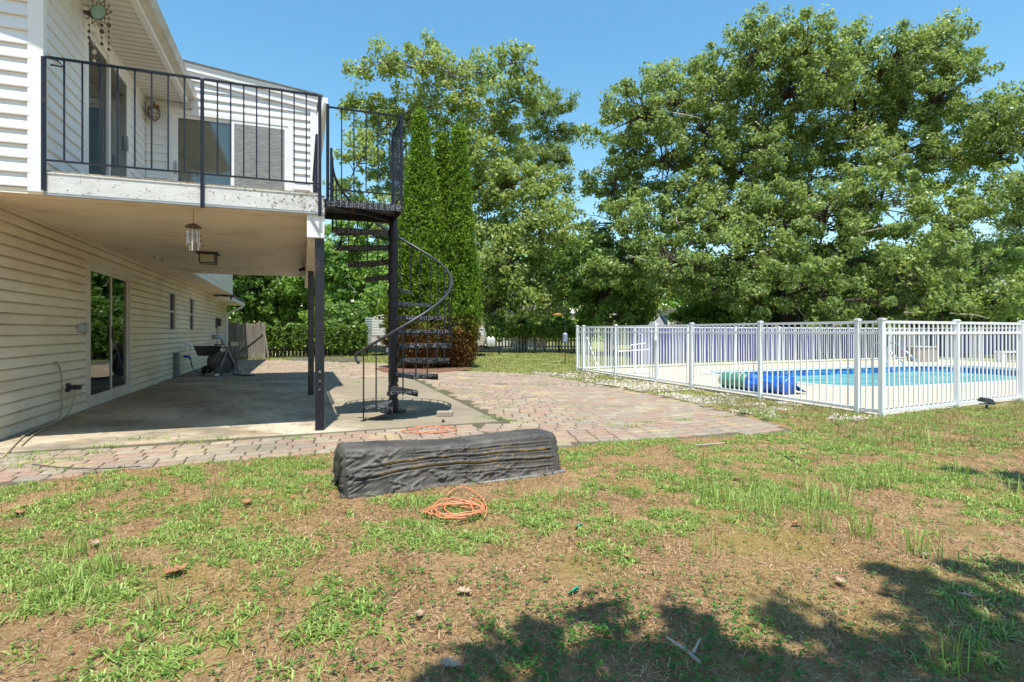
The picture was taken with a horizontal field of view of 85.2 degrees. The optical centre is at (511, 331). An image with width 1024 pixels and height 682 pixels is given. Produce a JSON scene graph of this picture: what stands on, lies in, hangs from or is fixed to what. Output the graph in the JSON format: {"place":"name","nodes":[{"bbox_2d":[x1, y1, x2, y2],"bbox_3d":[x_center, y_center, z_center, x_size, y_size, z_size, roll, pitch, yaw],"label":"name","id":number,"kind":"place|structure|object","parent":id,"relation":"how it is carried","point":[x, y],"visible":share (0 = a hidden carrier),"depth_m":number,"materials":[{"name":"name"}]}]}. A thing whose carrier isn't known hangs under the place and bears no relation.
{"place":"outdoors","nodes":[
{"label":"outdoors","id":0,"kind":"place"},
{"bbox_2d":[0,360,792,486],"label":"paved patio","id":1,"kind":"structure","parent":0,"point":[560,402],"depth_m":6.65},
{"bbox_2d":[32,464,140,469],"bbox_3d":[-3.355,1.051,4.348,1.009,0.033,0.057,0,0,10],"label":"irrigation tube","id":2,"kind":"object","parent":1,"relation":"on","point":[86,468],"visible":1,"depth_m":4.31,"materials":[{"name":"black plastic"}]},
{"bbox_2d":[194,342,254,375],"bbox_3d":[-7.016,0.669,13.637,1.574,0.818,0.742,0,0,34],"label":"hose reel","id":3,"kind":"object","parent":1,"relation":"on","point":[220,363],"visible":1,"depth_m":13.66,"materials":[{"name":"black plastic"}]},
{"bbox_2d":[1,366,734,471],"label":"joint weeds","id":4,"kind":"object","parent":1,"relation":"on","point":[77,457],"visible":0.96,"depth_m":5.27,"materials":[{"name":"green plant"}]},
{"bbox_2d":[401,425,456,433],"bbox_3d":[-0.888,1.061,6.054,0.583,0.032,0.458,0,0,0],"label":"extension cord","id":5,"kind":"object","parent":1,"relation":"on","point":[426,432],"visible":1,"depth_m":6.01,"materials":[{"name":"orange rubber"}]},
{"bbox_2d":[482,306,535,345],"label":"neighbour house","id":6,"kind":"structure","parent":0,"point":[516,336],"depth_m":40.00,"materials":[{"name":"white plastic"}]},
{"bbox_2d":[0,333,1023,681],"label":"ground","id":7,"kind":"structure","parent":0,"point":[84,651],"depth_m":2.39,"materials":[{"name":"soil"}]},
{"bbox_2d":[11,508,27,513],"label":"fallen leaf","id":8,"kind":"object","parent":7,"relation":"on","point":[20,511],"visible":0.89,"depth_m":3.26,"materials":[{"name":"brown plant"}]},
{"bbox_2d":[20,501,36,505],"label":"fallen leaf","id":9,"kind":"object","parent":7,"relation":"on","point":[28,503],"visible":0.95,"depth_m":3.38,"materials":[{"name":"brown plant"}]},
{"bbox_2d":[0,0,327,439],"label":"house","id":10,"kind":"structure","parent":7,"relation":"on","point":[99,324],"depth_m":7.37,"materials":[{"name":"beige plastic"}]},
{"bbox_2d":[0,361,75,458],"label":"power cable","id":11,"kind":"object","parent":10,"relation":"attached to","point":[27,439],"visible":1,"depth_m":6.41,"materials":[{"name":"rubber"}]},
{"bbox_2d":[85,0,111,61],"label":"sun ornament","id":12,"kind":"object","parent":10,"relation":"hanging from","point":[98,11],"visible":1,"depth_m":5.92,"materials":[{"name":"green metal"}]},
{"bbox_2d":[82,13,129,176],"bbox_3d":[-5.029,-2.507,6.934,0.100,2.015,1.750,0,0,-21],"label":"sliding door","id":13,"kind":"structure","parent":10,"relation":"in","point":[91,72],"depth_m":6.84,"materials":[{"name":"clear glass"}]},
{"bbox_2d":[85,259,130,407],"bbox_3d":[-6.310,0.027,8.738,0.100,2.085,2.150,0,0,-21],"label":"sliding door","id":14,"kind":"structure","parent":10,"relation":"in","point":[108,288],"depth_m":8.60,"materials":[{"name":"clear glass"}]},
{"bbox_2d":[147,102,160,120],"bbox_3d":[-5.456,-3.354,8.489,0.178,0.305,0.219,0,0,-21],"label":"wall lantern","id":15,"kind":"object","parent":10,"relation":"attached to","point":[156,113],"depth_m":8.44,"materials":[{"name":"gold metal"}]},
{"bbox_2d":[168,290,175,331],"bbox_3d":[-7.879,-0.460,12.870,0.068,0.960,0.690,0,0,-21],"label":"window","id":16,"kind":"structure","parent":10,"relation":"in","point":[172,295],"depth_m":12.95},
{"bbox_2d":[189,296,193,331],"bbox_3d":[-8.746,-0.460,15.161,0.068,0.960,0.690,0,0,-21],"label":"window","id":17,"kind":"structure","parent":10,"relation":"in","point":[191,299],"depth_m":15.30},
{"bbox_2d":[166,106,294,190],"bbox_3d":[-4.510,-2.500,9.001,1.853,2.000,0.150,0,0,-21],"label":"sliding door","id":18,"kind":"structure","parent":10,"relation":"in","point":[176,114],"depth_m":8.99,"materials":[{"name":"clear glass"}]},
{"bbox_2d":[164,562,188,572],"bbox_3d":[-1.478,1.043,2.448,0.092,0.034,0.090,0,0,-24],"label":"fallen leaf","id":19,"kind":"object","parent":7,"relation":"on","point":[170,569],"visible":1,"depth_m":2.46,"materials":[{"name":"brown plant"}]},
{"bbox_2d":[228,321,235,354],"bbox_3d":[-11.506,0.324,22.877,0.716,1.493,0.060,0,0,25],"label":"board fence","id":20,"kind":"object","parent":7,"relation":"on","point":[231,332],"visible":0.57,"depth_m":22.82,"materials":[{"name":"grey wood"}]},
{"bbox_2d":[241,498,253,503],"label":"fallen leaf","id":21,"kind":"object","parent":7,"relation":"on","point":[248,500],"visible":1,"depth_m":3.43,"materials":[{"name":"brown plant"}]},
{"bbox_2d":[0,378,497,452],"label":"patio slab","id":22,"kind":"structure","parent":7,"relation":"on","point":[213,410],"depth_m":7.22,"materials":[{"name":"concrete"}]},
{"bbox_2d":[0,55,324,430],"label":"balcony","id":23,"kind":"structure","parent":22,"relation":"on","point":[253,231],"depth_m":6.01,"materials":[{"name":"white paint"}]},
{"bbox_2d":[185,211,203,250],"bbox_3d":[-3.280,-1.046,5.722,0.168,0.448,0.154,0,0,19],"label":"wind chime","id":24,"kind":"object","parent":23,"relation":"hanging from","point":[193,226],"visible":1,"depth_m":5.70,"materials":[{"name":"silver metal"}]},
{"bbox_2d":[196,251,219,264],"bbox_3d":[-4.883,-1.177,8.951,0.300,0.184,0.300,0,0,-21],"label":"ceiling lantern","id":25,"kind":"object","parent":23,"relation":"attached to","point":[208,257],"visible":1,"depth_m":8.86,"materials":[{"name":"black metal"}]},
{"bbox_2d":[324,104,452,420],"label":"spiral staircase","id":26,"kind":"structure","parent":22,"relation":"on","point":[357,211],"depth_m":7.28,"materials":[{"name":"black metal"}]},
{"bbox_2d":[437,411,452,416],"bbox_3d":[-0.852,1.046,7.078,0.200,0.063,0.110,0,0,0],"label":"concrete block","id":27,"kind":"object","parent":22,"relation":"on","point":[444,413],"depth_m":7.02,"materials":[{"name":"grey concrete"}]},
{"bbox_2d":[236,319,268,358],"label":"fence gate","id":28,"kind":"structure","parent":7,"relation":"on","point":[250,349],"depth_m":22.14,"materials":[{"name":"grey wood"}]},
{"bbox_2d":[220,274,291,340],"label":"shade tree","id":29,"kind":"object","parent":7,"relation":"on","point":[259,306],"visible":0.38,"depth_m":30.52,"materials":[{"name":"green plant"}]},
{"bbox_2d":[262,321,314,357],"bbox_3d":[-9.290,0.334,23.570,2.579,1.553,0.808,0,0,-24],"label":"ivy hedge","id":30,"kind":"object","parent":7,"relation":"on","point":[292,335],"visible":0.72,"depth_m":23.32,"materials":[{"name":"green plant"}]},
{"bbox_2d":[260,240,337,326],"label":"shade tree","id":31,"kind":"object","parent":7,"relation":"on","point":[294,291],"visible":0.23,"depth_m":31.16,"materials":[{"name":"green plant"}]},
{"bbox_2d":[266,346,367,356],"bbox_3d":[-8.472,0.445,24.577,4.449,1.249,0.060,0,0,-25],"label":"picket fence","id":32,"kind":"object","parent":7,"relation":"on","point":[288,350],"visible":0.12,"depth_m":24.17,"materials":[{"name":"grey wood"}]},
{"bbox_2d":[288,357,366,360],"bbox_3d":[-7.194,1.080,21.889,3.265,0.001,3.482,0,0,0],"label":"gravel strip","id":33,"kind":"object","parent":7,"relation":"on","point":[339,358],"visible":0.5,"depth_m":21.40,"materials":[{"name":"gravel"}]},
{"bbox_2d":[305,300,372,353],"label":"shade tree","id":34,"kind":"object","parent":7,"relation":"on","point":[341,310],"visible":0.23,"depth_m":26.84,"materials":[{"name":"green plant"}]},
{"bbox_2d":[324,321,369,356],"bbox_3d":[-7.471,0.318,24.466,2.453,1.592,0.990,0,0,-22],"label":"ivy hedge","id":35,"kind":"object","parent":7,"relation":"on","point":[346,338],"visible":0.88,"depth_m":24.32,"materials":[{"name":"green plant"}]},
{"bbox_2d":[297,220,413,321],"bbox_3d":[-6.643,-2.687,29.908,9.831,7.881,6.043,0,0,-7],"label":"shade tree","id":36,"kind":"object","parent":7,"relation":"on","point":[337,267],"visible":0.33,"depth_m":29.44,"materials":[{"name":"green plant"}]},
{"bbox_2d":[365,315,388,354],"bbox_3d":[-5.666,0.169,26.082,3.371,1.857,2.235,0,0,0],"label":"camper trailer","id":37,"kind":"object","parent":7,"relation":"on","point":[374,331],"visible":0.18,"depth_m":25.00,"materials":[{"name":"white plastic"}]},
{"bbox_2d":[413,609,424,615],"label":"fallen leaf","id":38,"kind":"object","parent":7,"relation":"on","point":[420,611],"visible":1,"depth_m":2.08,"materials":[{"name":"beige plant"}]},
{"bbox_2d":[377,364,471,371],"bbox_3d":[-2.569,1.070,17.379,2.812,0.001,5.537,0,0,0],"label":"mulch bed","id":39,"kind":"object","parent":7,"relation":"on","point":[386,369],"visible":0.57,"depth_m":15.64,"materials":[{"name":"brown wood"}]},
{"bbox_2d":[381,105,457,368],"bbox_3d":[-2.742,-2.669,16.685,2.476,8.140,2.551,0,0,0],"label":"arborvitae","id":40,"kind":"object","parent":39,"relation":"on","point":[421,223],"visible":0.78,"depth_m":16.12,"materials":[{"name":"green plant"}]},
{"bbox_2d":[374,290,465,357],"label":"evergreen","id":41,"kind":"object","parent":39,"relation":"on","point":[380,311],"visible":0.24,"depth_m":16.30,"materials":[{"name":"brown plant"}]},
{"bbox_2d":[423,131,463,366],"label":"arborvitae","id":42,"kind":"object","parent":39,"relation":"on","point":[441,149],"visible":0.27,"depth_m":17.10,"materials":[{"name":"green plant"}]},
{"bbox_2d":[434,119,485,367],"bbox_3d":[-1.609,-2.543,16.878,1.659,7.785,1.722,0,0,0],"label":"arborvitae","id":43,"kind":"object","parent":39,"relation":"on","point":[460,247],"visible":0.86,"depth_m":16.58,"materials":[{"name":"green plant"}]},
{"bbox_2d":[322,27,549,244],"bbox_3d":[-4.276,-7.578,30.970,12.698,17.661,7.443,0,0,0],"label":"maple tree","id":44,"kind":"object","parent":7,"relation":"on","point":[499,120],"visible":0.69,"depth_m":30.01,"materials":[{"name":"green plant"}]},
{"bbox_2d":[331,428,565,498],"bbox_3d":[-0.429,0.929,4.072,1.680,0.335,0.453,0,0,-25],"label":"covered box","id":45,"kind":"object","parent":7,"relation":"on","point":[370,468],"visible":0.99,"depth_m":3.90,"materials":[{"name":"black plastic"}]},
{"bbox_2d":[440,655,461,667],"bbox_3d":[-0.194,1.052,1.768,0.061,0.015,0.059,0,0,-20],"label":"fallen leaf","id":46,"kind":"object","parent":7,"relation":"on","point":[451,662],"visible":1,"depth_m":1.77,"materials":[{"name":"beige plant"}]},
{"bbox_2d":[423,486,486,518],"bbox_3d":[-0.331,1.039,3.413,0.372,0.040,0.675,0,0,0],"label":"extension cord","id":47,"kind":"object","parent":7,"relation":"on","point":[438,514],"visible":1,"depth_m":3.28,"materials":[{"name":"orange rubber"}]},
{"bbox_2d":[456,585,472,591],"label":"fallen leaf","id":48,"kind":"object","parent":7,"relation":"on","point":[463,589],"visible":0.97,"depth_m":2.28,"materials":[{"name":"beige plant"}]},
{"bbox_2d":[477,322,502,353],"bbox_3d":[-1.897,0.169,25.582,2.971,1.857,2.235,0,0,0],"label":"camper trailer","id":49,"kind":"object","parent":7,"relation":"on","point":[488,341],"visible":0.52,"depth_m":24.91,"materials":[{"name":"white plastic"}]},
{"bbox_2d":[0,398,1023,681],"bbox_3d":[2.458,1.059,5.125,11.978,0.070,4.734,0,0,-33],"label":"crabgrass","id":50,"kind":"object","parent":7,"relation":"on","point":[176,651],"visible":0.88,"depth_m":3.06,"materials":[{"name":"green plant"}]},
{"bbox_2d":[0,420,1023,681],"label":"clover","id":51,"kind":"object","parent":7,"relation":"on","point":[584,644],"visible":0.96,"depth_m":1.97,"materials":[{"name":"green plant"}]},
{"bbox_2d":[0,409,1023,681],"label":"tall grass","id":52,"kind":"structure","parent":7,"relation":"on","point":[690,487],"depth_m":3.18,"materials":[{"name":"green plant"}]},
{"bbox_2d":[468,157,588,350],"bbox_3d":[-0.484,-3.955,29.995,9.688,10.522,6.782,0,0,0],"label":"maple tree","id":53,"kind":"object","parent":7,"relation":"on","point":[503,274],"visible":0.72,"depth_m":28.64,"materials":[{"name":"green plant"}]},
{"bbox_2d":[478,335,590,351],"bbox_3d":[1.073,0.571,29.430,6.262,0.999,0.060,0,0,4],"label":"picket fence","id":54,"kind":"object","parent":7,"relation":"on","point":[532,340],"visible":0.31,"depth_m":29.40,"materials":[{"name":"grey wood"}]},
{"bbox_2d":[480,323,592,352],"bbox_3d":[1.127,0.340,28.891,6.152,1.546,0.858,0,0,4],"label":"fence vine","id":55,"kind":"object","parent":7,"relation":"on","point":[531,331],"visible":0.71,"depth_m":28.72,"materials":[{"name":"green plant"}]},
{"bbox_2d":[487,306,603,349],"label":"tree","id":56,"kind":"object","parent":7,"relation":"on","point":[548,322],"visible":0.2,"depth_m":32.57,"materials":[{"name":"green plant"}]},
{"bbox_2d":[518,84,582,348],"bbox_3d":[2.438,-7.287,35.804,4.572,17.098,4.072,0,0,0],"label":"maple tree","id":57,"kind":"object","parent":7,"relation":"on","point":[546,152],"visible":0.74,"depth_m":35.63,"materials":[{"name":"green leaves"},{"name":"dark bark"}]},
{"bbox_2d":[558,297,572,362],"bbox_3d":[1.794,-0.025,18.800,0.516,2.250,0.032,0,0,0],"label":"bird feeder pole","id":58,"kind":"object","parent":7,"relation":"on","point":[565,324],"visible":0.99,"depth_m":18.79,"materials":[{"name":"black metal"}]},
{"bbox_2d":[562,333,567,342],"bbox_3d":[1.794,0.220,18.800,0.180,0.360,0.175,0,0,0],"label":"bird feeder","id":59,"kind":"object","parent":58,"relation":"hanging from","point":[565,338],"visible":1,"depth_m":18.73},
{"bbox_2d":[570,309,574,319],"bbox_3d":[2.044,-0.580,18.800,0.220,0.360,0.209,0,0,0],"label":"bird feeder","id":60,"kind":"object","parent":58,"relation":"hanging from","point":[572,311],"visible":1,"depth_m":18.76,"materials":[{"name":"white plastic"}]},
{"bbox_2d":[567,586,578,594],"bbox_3d":[0.257,1.058,2.278,0.016,0.018,0.078,0,0,45],"label":"plastic scrap","id":61,"kind":"object","parent":7,"relation":"on","point":[576,588],"visible":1,"depth_m":2.27,"materials":[{"name":"teal plastic"}]},
{"bbox_2d":[229,235,978,340],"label":"distant wood","id":62,"kind":"object","parent":7,"relation":"on","point":[672,304],"depth_m":60.73,"materials":[{"name":"green plant"}]},
{"bbox_2d":[547,227,664,353],"bbox_3d":[4.721,-1.882,26.930,5.958,6.257,5.093,0,0,0],"label":"shade tree","id":63,"kind":"object","parent":7,"relation":"on","point":[628,307],"visible":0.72,"depth_m":26.61,"materials":[{"name":"green plant"}]},
{"bbox_2d":[237,351,1023,449],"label":"back lawn grass","id":64,"kind":"structure","parent":7,"relation":"on","point":[573,361],"depth_m":8.47,"materials":[{"name":"green plant"}]},
{"bbox_2d":[596,382,682,388],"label":"gate walk","id":65,"kind":"structure","parent":7,"relation":"on","point":[643,384],"depth_m":11.16,"materials":[{"name":"gravel"}]},
{"bbox_2d":[613,263,709,329],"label":"shade tree","id":66,"kind":"object","parent":7,"relation":"on","point":[671,296],"visible":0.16,"depth_m":33.19,"materials":[{"name":"green plant"}]},
{"bbox_2d":[666,636,700,663],"bbox_3d":[0.581,1.052,1.840,0.115,0.030,0.116,0,0,0],"label":"forked twig","id":67,"kind":"object","parent":7,"relation":"on","point":[694,657],"visible":0.98,"depth_m":1.85,"materials":[{"name":"grey wood"}]},
{"bbox_2d":[664,278,749,326],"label":"shade tree","id":68,"kind":"object","parent":7,"relation":"on","point":[705,313],"visible":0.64,"depth_m":28.34,"materials":[{"name":"green plant"}]},
{"bbox_2d":[534,370,884,420],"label":"gravel","id":69,"kind":"structure","parent":7,"relation":"on","point":[687,396],"depth_m":9.30,"materials":[{"name":"white gravel"}]},
{"bbox_2d":[695,442,724,445],"bbox_3d":[1.848,1.052,5.197,0.306,0.022,0.014,0,0,-11],"label":"wood stick","id":70,"kind":"object","parent":7,"relation":"on","point":[709,444],"visible":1,"depth_m":5.20,"materials":[{"name":"beige wood"}]},
{"bbox_2d":[576,318,886,416],"bbox_3d":[3.247,0.465,11.290,0.072,1.270,9.056,0,0,-18],"label":"pool fence","id":71,"kind":"object","parent":7,"relation":"on","point":[858,322],"visible":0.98,"depth_m":8.75,"materials":[{"name":"white metal"}]},
{"bbox_2d":[654,321,689,384],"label":"pool gate","id":72,"kind":"structure","parent":71,"relation":"attached to","point":[656,338],"depth_m":11.25,"materials":[{"name":"white metal"}]},
{"bbox_2d":[580,326,922,367],"bbox_3d":[9.041,0.465,18.794,15.759,1.270,0.072,0,0,-24],"label":"pool fence","id":73,"kind":"object","parent":7,"relation":"on","point":[891,345],"visible":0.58,"depth_m":18.58,"materials":[{"name":"white metal"}]},
{"bbox_2d":[704,254,853,327],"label":"tree","id":74,"kind":"object","parent":7,"relation":"on","point":[775,317],"visible":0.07,"depth_m":28.04,"materials":[{"name":"green plant"}]},
{"bbox_2d":[572,2,1023,336],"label":"oak tree","id":75,"kind":"object","parent":7,"relation":"on","point":[898,73],"visible":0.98,"depth_m":24.26,"materials":[{"name":"green plant"}]},
{"bbox_2d":[580,370,1020,416],"bbox_3d":[10.435,1.085,14.515,16.642,0.030,8.950,0,0,-24],"label":"pool deck edge","id":76,"kind":"object","parent":7,"relation":"on","point":[752,396],"visible":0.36,"depth_m":9.96,"materials":[{"name":"concrete"}]},
{"bbox_2d":[585,359,1017,414],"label":"pool deck","id":77,"kind":"structure","parent":7,"relation":"on","point":[837,393],"depth_m":10.25,"materials":[{"name":"concrete"}]},
{"bbox_2d":[619,331,653,373],"bbox_3d":[3.154,0.528,14.200,0.923,1.081,0.240,0,0,0],"label":"towel rack","id":78,"kind":"object","parent":77,"relation":"on","point":[636,371],"visible":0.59,"depth_m":14.18,"materials":[{"name":"white metal"}]},
{"bbox_2d":[718,369,805,393],"bbox_3d":[4.488,0.899,10.092,0.564,0.341,1.531,0,0,-25],"label":"cover roll","id":79,"kind":"object","parent":77,"relation":"on","point":[764,382],"visible":0.69,"depth_m":9.89,"materials":[{"name":"blue plastic"}]},
{"bbox_2d":[702,364,1015,387],"bbox_3d":[10.004,1.083,14.182,9.882,0.075,4.879,0,0,-21],"label":"pool coping","id":80,"kind":"object","parent":77,"relation":"on","point":[811,368],"visible":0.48,"depth_m":15.73,"materials":[{"name":"white concrete"}]},
{"bbox_2d":[905,346,936,361],"bbox_3d":[14.639,0.797,19.900,0.780,0.535,0.560,0,0,0],"label":"storage box","id":81,"kind":"object","parent":77,"relation":"on","point":[921,353],"visible":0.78,"depth_m":19.65,"materials":[{"name":"beige plastic"}]},
{"bbox_2d":[925,327,1015,360],"bbox_3d":[17.650,0.465,18.150,0.072,1.270,8.162,0,0,-21],"label":"pool fence","id":82,"kind":"object","parent":77,"relation":"on","point":[969,342],"visible":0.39,"depth_m":20.21,"materials":[{"name":"white metal"}]},
{"bbox_2d":[996,351,1015,361],"bbox_3d":[17.550,0.875,19.350,1.300,0.390,0.300,0,0,0],"label":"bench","id":83,"kind":"object","parent":77,"relation":"on","point":[1003,355],"visible":0.35,"depth_m":19.26,"materials":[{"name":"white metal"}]},
{"bbox_2d":[631,326,1015,363],"bbox_3d":[16.786,0.450,24.022,27.714,1.300,0.139,0,0,-23],"label":"board fence","id":84,"kind":"object","parent":7,"relation":"on","point":[836,345],"visible":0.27,"depth_m":21.25,"materials":[{"name":"grey wood"}]},
{"bbox_2d":[835,576,847,582],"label":"fallen leaf","id":85,"kind":"object","parent":7,"relation":"on","point":[839,579],"visible":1,"depth_m":2.34,"materials":[{"name":"beige plant"}]},
{"bbox_2d":[777,247,918,327],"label":"tree","id":86,"kind":"object","parent":7,"relation":"on","point":[875,310],"visible":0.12,"depth_m":27.67,"materials":[{"name":"green plant"}]},
{"bbox_2d":[714,366,1015,375],"bbox_3d":[10.004,1.736,14.182,9.650,1.328,4.750,0,0,-21],"label":"pool basin","id":87,"kind":"object","parent":7,"relation":"in","point":[836,371],"visible":0.11,"depth_m":16.62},
{"bbox_2d":[779,371,1015,385],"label":"pool water","id":88,"kind":"structure","parent":87,"relation":"in","point":[837,379],"depth_m":15.13,"materials":[{"name":"blue liquid"}]},
{"bbox_2d":[871,342,905,376],"bbox_3d":[10.835,0.838,16.032,0.043,1.072,1.041,0,0,-21],"label":"pool handrail","id":89,"kind":"object","parent":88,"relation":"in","point":[890,352],"visible":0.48,"depth_m":16.08,"materials":[{"name":"silver metal"}]},
{"bbox_2d":[886,342,921,376],"bbox_3d":[11.291,0.838,16.032,0.043,1.072,1.041,0,0,-21],"label":"pool handrail","id":90,"kind":"object","parent":88,"relation":"in","point":[905,351],"visible":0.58,"depth_m":16.25,"materials":[{"name":"silver metal"}]},
{"bbox_2d":[879,585,896,592],"bbox_3d":[1.518,1.047,2.253,0.053,0.018,0.053,0,0,-33],"label":"fallen leaf","id":91,"kind":"object","parent":7,"relation":"on","point":[888,589],"visible":1,"depth_m":2.26,"materials":[{"name":"brown plant"}]},
{"bbox_2d":[861,247,1017,327],"bbox_3d":[22.194,-1.686,29.428,7.421,5.829,5.524,0,0,0],"label":"tree","id":92,"kind":"object","parent":7,"relation":"on","point":[946,314],"visible":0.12,"depth_m":28.42,"materials":[{"name":"green plant"}]},
{"bbox_2d":[886,319,1023,412],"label":"pool fence","id":93,"kind":"object","parent":7,"relation":"on","point":[956,332],"visible":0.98,"depth_m":7.82,"materials":[{"name":"white metal"}]},
{"bbox_2d":[957,590,975,597],"bbox_3d":[1.802,1.043,2.205,0.052,0.022,0.054,0,0,13],"label":"fallen leaf","id":94,"kind":"object","parent":7,"relation":"on","point":[969,594],"visible":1,"depth_m":2.21,"materials":[{"name":"beige plant"}]},
{"bbox_2d":[949,77,1023,223],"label":"oak tree","id":95,"kind":"object","parent":7,"relation":"on","point":[1003,126],"visible":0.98,"depth_m":24.11,"materials":[{"name":"green plant"}]},
{"bbox_2d":[949,246,1023,327],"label":"tree","id":96,"kind":"object","parent":7,"relation":"on","point":[1014,317],"visible":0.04,"depth_m":28.98,"materials":[{"name":"green plant"}]},
{"bbox_2d":[977,397,995,408],"bbox_3d":[6.449,0.996,7.565,0.155,0.200,0.136,0,0,0],"label":"lawn light","id":97,"kind":"object","parent":7,"relation":"on","point":[987,402],"visible":0.98,"depth_m":7.52,"materials":[{"name":"black plastic"}]},
{"bbox_2d":[987,170,1023,273],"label":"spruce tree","id":98,"kind":"object","parent":7,"relation":"on","point":[1005,221],"visible":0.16,"depth_m":35.43,"materials":[{"name":"green plant"}]},
{"bbox_2d":[157,0,1023,325],"label":"sky","id":99,"kind":"structure","parent":0,"point":[587,46],"materials":[{"name":"blue"}]},
{"bbox_2d":[613,308,705,344],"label":"neighbour house","id":100,"kind":"structure","parent":0,"point":[661,320],"depth_m":44.50,"materials":[{"name":"white"}]}
]}

